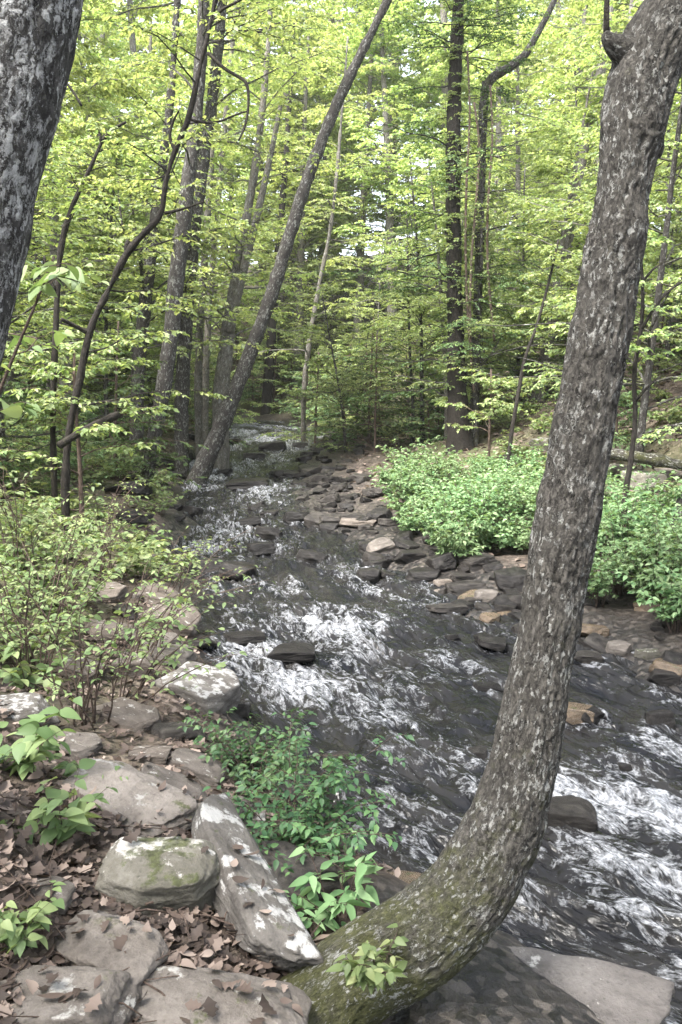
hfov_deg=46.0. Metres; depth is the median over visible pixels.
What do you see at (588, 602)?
stone
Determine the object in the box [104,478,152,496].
stone
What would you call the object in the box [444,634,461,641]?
rock
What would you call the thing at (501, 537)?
herb
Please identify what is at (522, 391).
shrub
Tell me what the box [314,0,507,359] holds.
tree
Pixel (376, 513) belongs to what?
stone
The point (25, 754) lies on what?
plant
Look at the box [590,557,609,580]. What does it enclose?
herb
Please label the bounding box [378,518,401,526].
rock
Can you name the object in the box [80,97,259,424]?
young tree
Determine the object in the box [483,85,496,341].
vine
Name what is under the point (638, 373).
plant
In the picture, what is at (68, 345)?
young tree
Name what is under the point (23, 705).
rock
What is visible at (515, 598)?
stone
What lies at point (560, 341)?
shrub
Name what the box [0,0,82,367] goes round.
tree
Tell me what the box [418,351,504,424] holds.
shrub
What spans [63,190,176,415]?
young tree
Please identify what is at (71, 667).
stone slab
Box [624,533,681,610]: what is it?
herb
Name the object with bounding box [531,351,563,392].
shrub
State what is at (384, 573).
stone
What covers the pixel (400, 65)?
tree
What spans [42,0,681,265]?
sky
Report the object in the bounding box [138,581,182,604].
stone slab
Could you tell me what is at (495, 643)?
rock
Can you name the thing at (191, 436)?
stone
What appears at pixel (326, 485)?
stone
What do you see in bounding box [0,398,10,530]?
shrub
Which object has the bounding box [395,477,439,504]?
herb
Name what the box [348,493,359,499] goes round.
stone
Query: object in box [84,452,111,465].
plant
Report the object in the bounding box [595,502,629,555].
herb
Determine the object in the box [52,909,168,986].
stone slab
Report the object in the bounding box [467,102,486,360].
vine
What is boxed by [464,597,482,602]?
stone
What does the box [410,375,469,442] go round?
shrub
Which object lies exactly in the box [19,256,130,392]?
young tree
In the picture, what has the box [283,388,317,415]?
shrub
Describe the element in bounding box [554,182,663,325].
young tree
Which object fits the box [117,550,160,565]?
stone slab
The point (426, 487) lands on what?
herb
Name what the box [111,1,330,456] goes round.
tree
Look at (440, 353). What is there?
shrub
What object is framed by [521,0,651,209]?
tree
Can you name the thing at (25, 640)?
shrub
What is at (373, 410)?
shrub
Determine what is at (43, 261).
young tree
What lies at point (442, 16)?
tree
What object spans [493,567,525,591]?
stone
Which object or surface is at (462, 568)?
stone
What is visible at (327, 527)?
rock
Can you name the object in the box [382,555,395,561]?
stone
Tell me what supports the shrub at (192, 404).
on the ground
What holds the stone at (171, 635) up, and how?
on the stone at (191, 648)
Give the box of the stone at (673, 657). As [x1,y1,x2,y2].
[661,650,681,664]
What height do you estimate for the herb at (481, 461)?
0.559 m
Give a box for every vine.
[460,51,474,392]
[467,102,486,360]
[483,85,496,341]
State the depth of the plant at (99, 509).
10.47 m
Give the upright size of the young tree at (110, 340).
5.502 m
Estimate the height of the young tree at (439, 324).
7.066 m
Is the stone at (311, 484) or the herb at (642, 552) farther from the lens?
the stone at (311, 484)
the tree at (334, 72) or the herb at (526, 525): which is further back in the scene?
the tree at (334, 72)
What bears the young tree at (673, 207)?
on the ground
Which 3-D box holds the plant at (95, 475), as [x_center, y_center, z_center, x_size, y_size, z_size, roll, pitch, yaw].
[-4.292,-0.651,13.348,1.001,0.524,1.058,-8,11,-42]
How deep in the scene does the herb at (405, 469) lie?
14.58 m
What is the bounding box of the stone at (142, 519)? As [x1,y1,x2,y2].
[115,509,150,524]
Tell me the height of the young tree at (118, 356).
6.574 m
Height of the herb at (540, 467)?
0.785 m
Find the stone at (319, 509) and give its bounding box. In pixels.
[313,506,327,511]
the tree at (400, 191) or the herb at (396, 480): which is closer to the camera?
the herb at (396, 480)
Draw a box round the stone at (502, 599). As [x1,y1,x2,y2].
[488,594,517,608]
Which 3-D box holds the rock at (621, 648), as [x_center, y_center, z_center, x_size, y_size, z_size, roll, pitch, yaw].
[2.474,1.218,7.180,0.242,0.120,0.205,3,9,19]
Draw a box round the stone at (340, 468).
[335,467,346,470]
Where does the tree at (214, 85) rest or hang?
on the ground
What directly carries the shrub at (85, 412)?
on the ground
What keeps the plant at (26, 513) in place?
on the ground
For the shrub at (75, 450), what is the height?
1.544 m
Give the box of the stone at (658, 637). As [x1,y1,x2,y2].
[654,634,664,641]
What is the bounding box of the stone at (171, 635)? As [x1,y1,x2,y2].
[159,632,180,643]
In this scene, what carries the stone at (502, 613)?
on the ground
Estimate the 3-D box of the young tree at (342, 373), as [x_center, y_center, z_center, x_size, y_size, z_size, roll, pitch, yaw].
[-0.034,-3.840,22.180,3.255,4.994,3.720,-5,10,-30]
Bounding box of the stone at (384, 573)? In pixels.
[380,570,395,578]
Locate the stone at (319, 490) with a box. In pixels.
[312,488,326,494]
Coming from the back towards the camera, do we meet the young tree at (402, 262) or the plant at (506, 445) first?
the young tree at (402, 262)
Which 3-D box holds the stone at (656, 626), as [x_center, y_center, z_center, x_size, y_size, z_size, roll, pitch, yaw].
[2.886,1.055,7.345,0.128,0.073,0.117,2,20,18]
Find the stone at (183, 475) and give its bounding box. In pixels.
[170,471,186,477]
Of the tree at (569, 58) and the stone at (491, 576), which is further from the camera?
the tree at (569, 58)
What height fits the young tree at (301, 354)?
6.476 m
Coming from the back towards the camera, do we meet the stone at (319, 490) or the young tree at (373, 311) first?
the young tree at (373, 311)
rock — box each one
[0,692,60,725]
[95,836,220,916]
[107,654,154,680]
[128,745,172,764]
[150,721,208,742]
[183,506,202,515]
[197,558,225,572]
[217,468,232,474]
[219,561,256,581]
[223,630,265,645]
[226,477,268,489]
[229,438,243,444]
[236,516,260,525]
[243,453,265,459]
[246,542,275,555]
[248,504,265,511]
[253,501,266,506]
[254,526,282,539]
[258,441,285,450]
[260,509,279,517]
[266,642,315,662]
[269,470,284,476]
[283,511,309,524]
[292,442,307,448]
[296,549,327,563]
[318,523,338,531]
[322,751,353,771]
[329,494,352,500]
[339,518,376,527]
[356,568,380,582]
[366,537,396,552]
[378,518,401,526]
[388,870,421,883]
[394,549,426,563]
[405,567,440,581]
[425,603,468,613]
[433,579,453,586]
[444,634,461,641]
[445,580,487,596]
[468,745,487,757]
[472,681,503,692]
[473,632,493,641]
[474,589,498,602]
[478,635,505,651]
[494,604,516,611]
[574,650,603,663]
[581,705,604,723]
[605,640,631,656]
[617,759,635,771]
[633,648,661,660]
[644,709,675,729]
[646,668,681,685]
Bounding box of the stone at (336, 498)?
[320,493,340,503]
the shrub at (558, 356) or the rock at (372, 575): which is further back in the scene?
the shrub at (558, 356)
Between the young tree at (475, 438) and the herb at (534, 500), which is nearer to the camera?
the herb at (534, 500)
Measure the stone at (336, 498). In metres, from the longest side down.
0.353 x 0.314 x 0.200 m
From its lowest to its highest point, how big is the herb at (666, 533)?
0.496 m
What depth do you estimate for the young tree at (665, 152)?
21.09 m
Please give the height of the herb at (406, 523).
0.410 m
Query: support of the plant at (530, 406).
on the ground
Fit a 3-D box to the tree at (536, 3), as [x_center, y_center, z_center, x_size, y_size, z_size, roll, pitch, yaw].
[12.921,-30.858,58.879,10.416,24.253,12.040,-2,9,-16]
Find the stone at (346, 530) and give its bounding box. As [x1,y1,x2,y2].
[341,528,350,532]
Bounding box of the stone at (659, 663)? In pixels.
[648,658,681,676]
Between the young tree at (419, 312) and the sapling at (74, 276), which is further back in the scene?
the young tree at (419, 312)
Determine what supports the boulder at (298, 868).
on the ground
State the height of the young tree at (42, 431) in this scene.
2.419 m
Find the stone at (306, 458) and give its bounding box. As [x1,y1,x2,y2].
[296,455,311,461]
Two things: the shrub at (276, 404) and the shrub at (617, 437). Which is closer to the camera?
the shrub at (617, 437)
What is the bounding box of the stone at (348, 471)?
[346,469,355,472]
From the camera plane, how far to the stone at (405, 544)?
10.68 m
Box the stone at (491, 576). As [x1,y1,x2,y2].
[489,574,494,580]
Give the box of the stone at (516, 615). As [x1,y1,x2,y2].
[511,612,520,619]
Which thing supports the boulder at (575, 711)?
in the creek water
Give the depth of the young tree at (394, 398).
23.91 m
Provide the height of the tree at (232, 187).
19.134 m
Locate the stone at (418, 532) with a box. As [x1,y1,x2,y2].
[415,528,428,535]
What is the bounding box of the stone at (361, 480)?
[356,477,367,483]
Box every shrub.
[0,352,86,499]
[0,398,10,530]
[0,442,22,492]
[0,458,100,586]
[0,475,164,580]
[0,488,155,633]
[0,524,139,679]
[0,553,173,730]
[1,380,40,428]
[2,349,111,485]
[3,382,80,438]
[5,407,119,484]
[11,393,97,443]
[32,357,103,420]
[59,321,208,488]
[83,396,128,443]
[94,583,267,703]
[105,524,275,655]
[152,327,253,446]
[157,536,257,603]
[170,335,257,423]
[170,345,215,404]
[172,349,258,429]
[176,704,366,796]
[189,341,259,423]
[192,707,414,900]
[196,263,256,364]
[210,315,290,396]
[237,362,280,411]
[239,344,303,410]
[241,246,318,338]
[250,345,314,416]
[257,351,356,442]
[274,371,339,425]
[278,268,346,369]
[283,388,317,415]
[287,345,350,402]
[289,375,355,435]
[300,351,371,425]
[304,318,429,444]
[306,339,387,421]
[308,392,388,444]
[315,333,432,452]
[317,349,418,440]
[320,345,386,421]
[328,300,376,348]
[337,337,389,410]
[340,322,424,430]
[350,396,394,420]
[366,326,442,441]
[367,284,406,328]
[396,367,469,437]
[397,397,446,445]
[407,309,501,398]
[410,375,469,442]
[415,378,443,429]
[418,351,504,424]
[434,369,542,475]
[469,316,554,408]
[469,390,497,425]
[494,301,566,400]
[494,360,529,392]
[504,317,561,388]
[513,321,567,391]
[525,301,666,412]
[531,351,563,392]
[549,313,571,371]
[612,385,681,468]
[642,265,681,370]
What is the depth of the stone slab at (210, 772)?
4.18 m
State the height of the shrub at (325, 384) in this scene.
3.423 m
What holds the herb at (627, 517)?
on the ground
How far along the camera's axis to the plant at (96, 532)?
9.32 m
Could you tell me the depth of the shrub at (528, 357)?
21.04 m
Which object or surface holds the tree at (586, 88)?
on the ground
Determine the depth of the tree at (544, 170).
19.59 m
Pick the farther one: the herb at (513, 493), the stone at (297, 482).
the stone at (297, 482)
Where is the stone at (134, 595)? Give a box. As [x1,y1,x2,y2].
[132,592,141,599]
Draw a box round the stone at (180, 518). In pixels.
[173,514,185,521]
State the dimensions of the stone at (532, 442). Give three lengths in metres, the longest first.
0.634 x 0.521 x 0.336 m
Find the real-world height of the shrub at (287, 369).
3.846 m
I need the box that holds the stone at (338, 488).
[330,485,347,491]
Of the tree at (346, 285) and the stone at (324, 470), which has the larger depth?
the tree at (346, 285)
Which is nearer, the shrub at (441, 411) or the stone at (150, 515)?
the stone at (150, 515)
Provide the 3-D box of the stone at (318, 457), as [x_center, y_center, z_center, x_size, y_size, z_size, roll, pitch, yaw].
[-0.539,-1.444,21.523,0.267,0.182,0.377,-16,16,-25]
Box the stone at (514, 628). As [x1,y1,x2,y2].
[511,622,519,633]
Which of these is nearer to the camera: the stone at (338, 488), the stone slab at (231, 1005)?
the stone slab at (231, 1005)
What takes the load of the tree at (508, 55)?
on the ground
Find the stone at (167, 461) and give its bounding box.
[159,457,173,469]
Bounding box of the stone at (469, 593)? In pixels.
[457,589,476,598]
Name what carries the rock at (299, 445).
on the creek water
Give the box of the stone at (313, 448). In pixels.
[310,446,323,450]
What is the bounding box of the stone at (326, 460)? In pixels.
[321,459,331,462]
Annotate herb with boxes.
[367,465,402,487]
[369,463,422,505]
[375,435,439,474]
[381,492,436,520]
[383,449,435,475]
[384,458,441,489]
[390,458,429,479]
[392,509,437,534]
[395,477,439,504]
[402,440,446,479]
[403,468,452,502]
[404,499,491,547]
[411,490,466,529]
[412,490,457,523]
[419,449,471,484]
[419,462,462,489]
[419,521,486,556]
[421,443,483,493]
[422,470,503,526]
[436,473,500,495]
[443,479,478,508]
[450,509,508,551]
[453,457,492,480]
[453,475,519,541]
[458,482,506,514]
[460,468,519,489]
[463,505,533,550]
[467,453,497,478]
[467,454,505,472]
[472,461,533,509]
[474,448,520,474]
[478,465,539,513]
[478,475,538,529]
[485,457,535,469]
[491,469,529,489]
[492,444,546,475]
[497,511,532,554]
[505,478,539,528]
[506,462,543,490]
[507,472,542,509]
[510,462,544,479]
[515,514,533,533]
[523,478,541,515]
[524,463,542,484]
[586,538,645,607]
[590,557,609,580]
[593,516,669,596]
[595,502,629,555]
[599,526,681,590]
[600,506,658,551]
[601,484,681,553]
[602,531,681,596]
[603,464,642,504]
[603,502,661,526]
[605,471,675,519]
[613,502,681,559]
[615,562,681,633]
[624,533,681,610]
[625,512,681,577]
[635,469,681,518]
[638,485,677,516]
[647,517,681,548]
[652,504,681,554]
[670,502,681,511]
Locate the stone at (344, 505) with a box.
[338,503,352,508]
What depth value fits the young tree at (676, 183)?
19.06 m
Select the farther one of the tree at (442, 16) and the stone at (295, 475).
the tree at (442, 16)
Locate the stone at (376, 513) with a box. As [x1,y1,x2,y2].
[366,506,392,522]
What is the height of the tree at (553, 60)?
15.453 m
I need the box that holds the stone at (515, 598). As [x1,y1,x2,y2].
[506,593,521,609]
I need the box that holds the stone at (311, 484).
[305,482,317,487]
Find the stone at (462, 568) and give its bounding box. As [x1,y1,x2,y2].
[457,564,469,571]
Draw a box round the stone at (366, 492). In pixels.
[362,488,391,497]
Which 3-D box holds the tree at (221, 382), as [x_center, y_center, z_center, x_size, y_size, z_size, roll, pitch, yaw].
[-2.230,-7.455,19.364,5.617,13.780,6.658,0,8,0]
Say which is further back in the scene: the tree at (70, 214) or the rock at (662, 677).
the tree at (70, 214)
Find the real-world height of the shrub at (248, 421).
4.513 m
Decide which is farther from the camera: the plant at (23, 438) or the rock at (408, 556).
the plant at (23, 438)
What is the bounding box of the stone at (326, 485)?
[322,483,330,487]
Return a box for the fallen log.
[610,448,681,470]
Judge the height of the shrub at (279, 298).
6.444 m
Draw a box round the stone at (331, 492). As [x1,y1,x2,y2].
[326,489,334,494]
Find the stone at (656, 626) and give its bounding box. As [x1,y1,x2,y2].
[649,622,664,631]
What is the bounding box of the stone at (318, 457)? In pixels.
[315,454,327,460]
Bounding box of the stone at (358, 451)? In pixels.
[352,447,364,454]
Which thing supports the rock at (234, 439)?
on the creek water
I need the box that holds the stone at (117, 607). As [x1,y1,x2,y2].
[112,603,137,619]
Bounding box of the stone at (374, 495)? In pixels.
[370,493,380,497]
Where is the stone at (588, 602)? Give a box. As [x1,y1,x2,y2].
[584,597,600,606]
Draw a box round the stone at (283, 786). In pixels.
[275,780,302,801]
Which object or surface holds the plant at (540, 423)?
on the ground
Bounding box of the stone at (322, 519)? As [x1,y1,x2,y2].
[318,516,340,523]
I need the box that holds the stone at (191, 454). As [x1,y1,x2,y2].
[189,449,194,461]
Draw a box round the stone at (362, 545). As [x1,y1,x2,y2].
[358,541,370,552]
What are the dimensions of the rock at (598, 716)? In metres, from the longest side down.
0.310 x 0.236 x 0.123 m
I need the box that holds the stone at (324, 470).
[320,469,333,472]
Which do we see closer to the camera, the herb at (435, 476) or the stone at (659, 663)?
the stone at (659, 663)
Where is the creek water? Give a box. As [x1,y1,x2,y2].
[167,420,681,1023]
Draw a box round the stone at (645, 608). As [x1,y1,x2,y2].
[633,595,665,612]
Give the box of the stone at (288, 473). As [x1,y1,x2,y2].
[283,470,298,476]
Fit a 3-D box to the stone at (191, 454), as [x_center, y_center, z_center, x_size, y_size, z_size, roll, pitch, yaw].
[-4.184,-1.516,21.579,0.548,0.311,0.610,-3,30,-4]
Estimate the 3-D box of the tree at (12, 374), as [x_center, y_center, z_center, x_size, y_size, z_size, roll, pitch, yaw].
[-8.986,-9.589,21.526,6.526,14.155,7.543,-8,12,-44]
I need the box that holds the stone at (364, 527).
[357,524,373,530]
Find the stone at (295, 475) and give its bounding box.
[292,472,303,477]
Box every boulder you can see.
[150,661,240,715]
[261,840,352,907]
[507,946,675,1023]
[547,796,597,832]
[566,702,594,724]
[621,470,667,492]
[654,468,681,480]
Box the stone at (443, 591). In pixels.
[438,587,446,593]
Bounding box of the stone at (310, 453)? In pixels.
[300,451,319,456]
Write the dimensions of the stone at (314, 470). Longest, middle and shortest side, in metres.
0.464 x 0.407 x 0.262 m
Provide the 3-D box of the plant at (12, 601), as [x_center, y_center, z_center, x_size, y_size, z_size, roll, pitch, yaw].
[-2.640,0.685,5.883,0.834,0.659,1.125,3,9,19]
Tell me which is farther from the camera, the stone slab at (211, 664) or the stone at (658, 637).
the stone at (658, 637)
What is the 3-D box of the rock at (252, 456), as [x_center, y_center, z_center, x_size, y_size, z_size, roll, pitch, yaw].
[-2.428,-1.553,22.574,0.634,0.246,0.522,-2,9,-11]
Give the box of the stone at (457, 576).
[450,571,475,581]
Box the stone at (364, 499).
[360,496,372,502]
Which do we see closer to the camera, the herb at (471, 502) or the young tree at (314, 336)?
the herb at (471, 502)
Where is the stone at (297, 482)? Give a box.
[293,481,305,484]
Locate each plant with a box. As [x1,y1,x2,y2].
[0,445,22,457]
[0,467,17,484]
[0,491,63,535]
[0,496,83,539]
[0,510,62,561]
[0,513,86,570]
[0,535,93,601]
[0,568,53,630]
[0,579,103,663]
[0,628,77,694]
[0,696,82,780]
[0,758,117,845]
[0,880,65,956]
[1,451,49,481]
[4,415,21,428]
[7,431,35,444]
[7,592,96,640]
[8,552,134,613]
[9,481,94,513]
[17,446,81,470]
[21,523,104,561]
[25,474,71,495]
[49,753,127,779]
[57,459,120,485]
[61,520,117,547]
[70,496,113,521]
[72,534,170,578]
[83,452,139,480]
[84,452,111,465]
[89,465,129,477]
[92,443,128,465]
[99,518,172,550]
[102,534,194,568]
[108,443,159,465]
[123,486,190,514]
[128,470,182,498]
[128,548,185,579]
[133,462,180,483]
[283,831,382,938]
[494,436,530,454]
[495,411,532,426]
[497,437,544,460]
[503,398,524,411]
[507,396,551,411]
[523,409,553,429]
[534,420,551,435]
[536,439,547,466]
[612,427,630,445]
[621,389,639,406]
[628,370,663,386]
[647,402,681,423]
[649,480,678,511]
[650,388,671,398]
[654,344,681,373]
[658,399,681,423]
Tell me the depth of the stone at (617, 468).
12.40 m
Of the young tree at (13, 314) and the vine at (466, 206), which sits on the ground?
the young tree at (13, 314)
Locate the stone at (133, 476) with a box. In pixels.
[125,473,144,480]
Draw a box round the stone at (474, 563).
[457,552,496,572]
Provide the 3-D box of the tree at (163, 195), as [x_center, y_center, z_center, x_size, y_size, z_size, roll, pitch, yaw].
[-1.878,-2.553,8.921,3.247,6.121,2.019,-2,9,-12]
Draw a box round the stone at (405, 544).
[394,539,419,549]
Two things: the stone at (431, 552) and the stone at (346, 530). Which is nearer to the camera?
the stone at (431, 552)
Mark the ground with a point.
(496, 980)
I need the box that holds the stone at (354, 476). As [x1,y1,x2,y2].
[350,473,371,480]
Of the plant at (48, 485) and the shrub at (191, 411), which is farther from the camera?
the shrub at (191, 411)
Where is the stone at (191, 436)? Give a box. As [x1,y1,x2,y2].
[188,433,194,440]
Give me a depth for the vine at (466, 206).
17.82 m
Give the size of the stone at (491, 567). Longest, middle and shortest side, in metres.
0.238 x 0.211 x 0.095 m
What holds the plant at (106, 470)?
on the ground
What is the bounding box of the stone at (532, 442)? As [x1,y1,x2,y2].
[529,437,548,453]
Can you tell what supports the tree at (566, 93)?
on the ground
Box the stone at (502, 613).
[497,611,511,615]
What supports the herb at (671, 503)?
on the ground
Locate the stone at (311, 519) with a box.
[304,511,331,527]
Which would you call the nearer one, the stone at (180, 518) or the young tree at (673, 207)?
the stone at (180, 518)
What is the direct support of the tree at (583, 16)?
on the ground
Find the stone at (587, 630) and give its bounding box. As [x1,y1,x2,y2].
[580,623,609,636]
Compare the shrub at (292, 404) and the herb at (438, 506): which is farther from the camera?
the shrub at (292, 404)
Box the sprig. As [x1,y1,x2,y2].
[325,923,408,994]
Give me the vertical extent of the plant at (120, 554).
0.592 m
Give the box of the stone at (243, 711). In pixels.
[234,703,250,717]
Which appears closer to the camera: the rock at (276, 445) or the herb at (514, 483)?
the herb at (514, 483)
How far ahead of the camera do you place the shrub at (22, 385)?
17.50 m
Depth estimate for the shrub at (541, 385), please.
16.61 m
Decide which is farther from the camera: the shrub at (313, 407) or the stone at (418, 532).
the shrub at (313, 407)
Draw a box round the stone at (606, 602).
[600,597,608,604]
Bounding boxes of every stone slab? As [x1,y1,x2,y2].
[0,965,141,1023]
[30,876,74,915]
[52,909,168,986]
[54,731,103,759]
[55,654,110,685]
[60,758,197,837]
[84,582,128,602]
[84,619,138,642]
[89,697,161,731]
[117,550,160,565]
[131,965,311,1023]
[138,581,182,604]
[138,602,201,637]
[138,639,196,668]
[141,761,206,802]
[167,748,225,789]
[184,634,216,647]
[189,794,265,838]
[191,793,323,972]
[196,659,221,667]
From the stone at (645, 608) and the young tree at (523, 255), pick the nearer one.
the stone at (645, 608)
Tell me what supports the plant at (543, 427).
on the ground
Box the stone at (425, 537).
[422,531,435,544]
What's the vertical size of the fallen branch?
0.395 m
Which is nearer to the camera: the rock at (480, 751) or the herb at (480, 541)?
the rock at (480, 751)
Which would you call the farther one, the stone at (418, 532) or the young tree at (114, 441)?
the young tree at (114, 441)
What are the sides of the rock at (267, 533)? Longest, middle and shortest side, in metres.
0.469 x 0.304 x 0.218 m
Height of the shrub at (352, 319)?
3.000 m
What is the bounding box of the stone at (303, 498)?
[295,495,308,500]
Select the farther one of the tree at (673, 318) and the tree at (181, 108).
the tree at (181, 108)
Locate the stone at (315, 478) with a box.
[308,475,327,482]
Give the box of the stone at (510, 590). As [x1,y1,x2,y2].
[503,588,519,593]
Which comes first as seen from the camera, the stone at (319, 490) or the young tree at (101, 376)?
the stone at (319, 490)
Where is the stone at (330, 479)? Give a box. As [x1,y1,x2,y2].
[322,476,339,483]
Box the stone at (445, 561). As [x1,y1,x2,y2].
[425,552,456,570]
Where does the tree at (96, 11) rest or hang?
on the ground
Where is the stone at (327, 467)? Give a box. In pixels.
[320,465,335,469]
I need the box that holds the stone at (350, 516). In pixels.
[340,514,360,518]
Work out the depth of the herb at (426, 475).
14.10 m
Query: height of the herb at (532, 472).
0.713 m
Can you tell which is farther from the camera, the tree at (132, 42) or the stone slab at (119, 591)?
the tree at (132, 42)
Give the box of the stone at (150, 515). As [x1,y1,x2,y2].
[145,512,153,518]
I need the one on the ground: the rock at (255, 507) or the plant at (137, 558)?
the plant at (137, 558)
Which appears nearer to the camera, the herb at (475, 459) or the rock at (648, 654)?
the rock at (648, 654)
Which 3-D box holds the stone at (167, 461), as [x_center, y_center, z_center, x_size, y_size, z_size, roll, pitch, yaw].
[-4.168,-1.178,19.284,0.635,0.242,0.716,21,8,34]
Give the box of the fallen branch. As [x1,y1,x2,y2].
[57,411,120,448]
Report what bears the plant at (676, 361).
on the ground
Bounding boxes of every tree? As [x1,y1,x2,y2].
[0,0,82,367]
[0,81,135,455]
[0,83,171,515]
[0,136,179,466]
[0,350,179,539]
[2,121,121,388]
[2,134,171,454]
[4,99,115,402]
[5,139,123,415]
[8,101,114,360]
[9,146,159,419]
[13,0,226,420]
[16,249,69,400]
[17,0,216,412]
[19,172,138,411]
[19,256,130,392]
[21,37,156,350]
[23,0,316,537]
[31,0,349,480]
[32,161,231,432]
[35,0,275,465]
[41,220,192,433]
[48,230,173,422]
[54,0,176,398]
[61,0,357,481]
[62,0,268,409]
[63,1,199,372]
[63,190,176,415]
[77,1,155,210]
[77,14,228,403]
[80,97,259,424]
[89,0,280,404]
[89,295,153,391]
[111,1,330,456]
[118,0,363,468]
[123,0,320,442]
[123,318,193,412]
[139,36,228,258]
[150,38,254,275]
[152,0,256,333]
[180,22,286,352]
[183,0,341,362]
[186,0,478,484]
[191,26,404,441]
[208,11,398,402]
[210,0,384,353]
[214,0,429,313]
[218,12,358,301]
[221,45,319,264]
[222,23,333,414]
[232,255,316,384]
[236,66,384,348]
[260,271,331,368]
[262,0,441,358]
[264,286,422,452]
[279,0,483,286]
[279,0,681,1023]
[282,260,362,392]
[293,0,377,261]
[295,0,384,283]
[306,0,461,310]
[306,74,383,261]
[309,320,400,438]
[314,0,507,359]
[327,0,576,455]
[327,234,417,393]
[343,139,503,443]
[346,203,466,443]
[355,261,440,420]
[356,148,528,437]
[359,102,568,445]
[364,0,560,283]
[365,0,537,256]
[365,199,432,310]
[378,193,447,353]
[383,34,495,235]
[387,296,442,388]
[388,15,509,316]
[398,0,579,375]
[403,213,527,410]
[407,0,566,254]
[417,17,595,380]
[428,163,585,401]
[435,262,532,410]
[441,0,556,437]
[443,103,681,422]
[462,0,680,402]
[465,49,644,401]
[469,0,608,263]
[475,0,681,469]
[477,0,581,252]
[485,57,529,239]
[485,194,580,365]
[490,0,681,345]
[492,0,681,295]
[492,39,666,344]
[494,0,615,226]
[495,1,577,208]
[501,0,625,250]
[515,1,628,178]
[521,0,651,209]
[537,2,628,220]
[538,0,681,223]
[543,0,680,290]
[553,0,675,232]
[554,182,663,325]
[571,81,681,328]
[576,105,681,321]
[579,90,681,370]
[636,215,681,373]
[643,108,681,305]
[650,84,681,308]
[650,112,681,256]
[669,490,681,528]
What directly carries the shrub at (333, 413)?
on the ground
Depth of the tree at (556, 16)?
48.46 m
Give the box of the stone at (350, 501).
[345,499,355,503]
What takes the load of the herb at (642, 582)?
on the ground
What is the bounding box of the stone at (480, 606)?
[475,602,490,609]
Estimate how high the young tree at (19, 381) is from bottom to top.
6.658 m
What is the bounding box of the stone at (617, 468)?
[608,463,633,474]
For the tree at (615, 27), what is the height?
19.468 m
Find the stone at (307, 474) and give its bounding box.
[299,471,312,476]
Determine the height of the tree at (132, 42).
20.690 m
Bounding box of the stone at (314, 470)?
[301,467,320,474]
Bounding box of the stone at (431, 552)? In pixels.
[428,549,437,555]
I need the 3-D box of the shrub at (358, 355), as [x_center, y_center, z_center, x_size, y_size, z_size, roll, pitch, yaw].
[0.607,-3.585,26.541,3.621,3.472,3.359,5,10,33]
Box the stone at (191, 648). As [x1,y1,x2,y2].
[174,643,193,651]
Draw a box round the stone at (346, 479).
[340,477,352,482]
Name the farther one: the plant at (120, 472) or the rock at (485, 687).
the plant at (120, 472)
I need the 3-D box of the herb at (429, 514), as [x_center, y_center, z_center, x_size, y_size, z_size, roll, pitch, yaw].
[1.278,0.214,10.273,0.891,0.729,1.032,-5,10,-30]
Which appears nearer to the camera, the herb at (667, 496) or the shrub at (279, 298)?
the herb at (667, 496)
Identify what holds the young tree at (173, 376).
on the ground
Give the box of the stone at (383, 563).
[364,558,389,568]
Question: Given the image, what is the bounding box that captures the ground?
[0,244,681,1023]
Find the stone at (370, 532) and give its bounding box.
[364,530,378,534]
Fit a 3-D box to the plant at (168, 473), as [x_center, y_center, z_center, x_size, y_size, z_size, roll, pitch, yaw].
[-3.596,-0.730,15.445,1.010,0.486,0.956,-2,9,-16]
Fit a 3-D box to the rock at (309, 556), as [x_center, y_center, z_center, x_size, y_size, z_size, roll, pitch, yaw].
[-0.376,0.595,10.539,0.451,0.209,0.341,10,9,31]
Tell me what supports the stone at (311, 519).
on the ground
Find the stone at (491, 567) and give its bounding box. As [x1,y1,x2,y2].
[482,562,503,571]
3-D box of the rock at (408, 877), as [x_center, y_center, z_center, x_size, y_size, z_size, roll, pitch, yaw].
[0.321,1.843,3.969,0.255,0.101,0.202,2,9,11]
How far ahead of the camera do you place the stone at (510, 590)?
8.55 m
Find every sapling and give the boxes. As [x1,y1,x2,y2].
[0,256,118,426]
[506,239,576,474]
[619,230,681,526]
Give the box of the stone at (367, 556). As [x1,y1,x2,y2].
[362,552,382,561]
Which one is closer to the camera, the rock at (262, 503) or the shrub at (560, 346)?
the rock at (262, 503)
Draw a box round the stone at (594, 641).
[583,632,609,652]
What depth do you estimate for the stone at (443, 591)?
8.93 m
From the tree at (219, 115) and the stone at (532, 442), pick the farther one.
the tree at (219, 115)
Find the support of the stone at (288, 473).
on the ground
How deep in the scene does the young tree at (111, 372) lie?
21.54 m
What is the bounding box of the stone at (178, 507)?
[169,504,183,510]
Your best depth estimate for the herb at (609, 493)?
11.37 m
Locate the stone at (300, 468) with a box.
[296,465,317,471]
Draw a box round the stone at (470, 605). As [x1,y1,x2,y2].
[451,599,473,609]
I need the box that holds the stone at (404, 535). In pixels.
[393,530,412,542]
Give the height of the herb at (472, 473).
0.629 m
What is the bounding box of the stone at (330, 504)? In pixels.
[321,502,336,507]
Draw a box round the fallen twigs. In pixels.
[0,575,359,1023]
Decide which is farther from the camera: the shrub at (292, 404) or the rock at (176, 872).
the shrub at (292, 404)
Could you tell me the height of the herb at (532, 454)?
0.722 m
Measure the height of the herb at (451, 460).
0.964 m
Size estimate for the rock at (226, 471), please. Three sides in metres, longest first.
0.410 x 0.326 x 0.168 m
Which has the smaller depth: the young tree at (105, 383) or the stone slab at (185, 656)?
the stone slab at (185, 656)
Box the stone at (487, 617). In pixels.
[479,612,499,622]

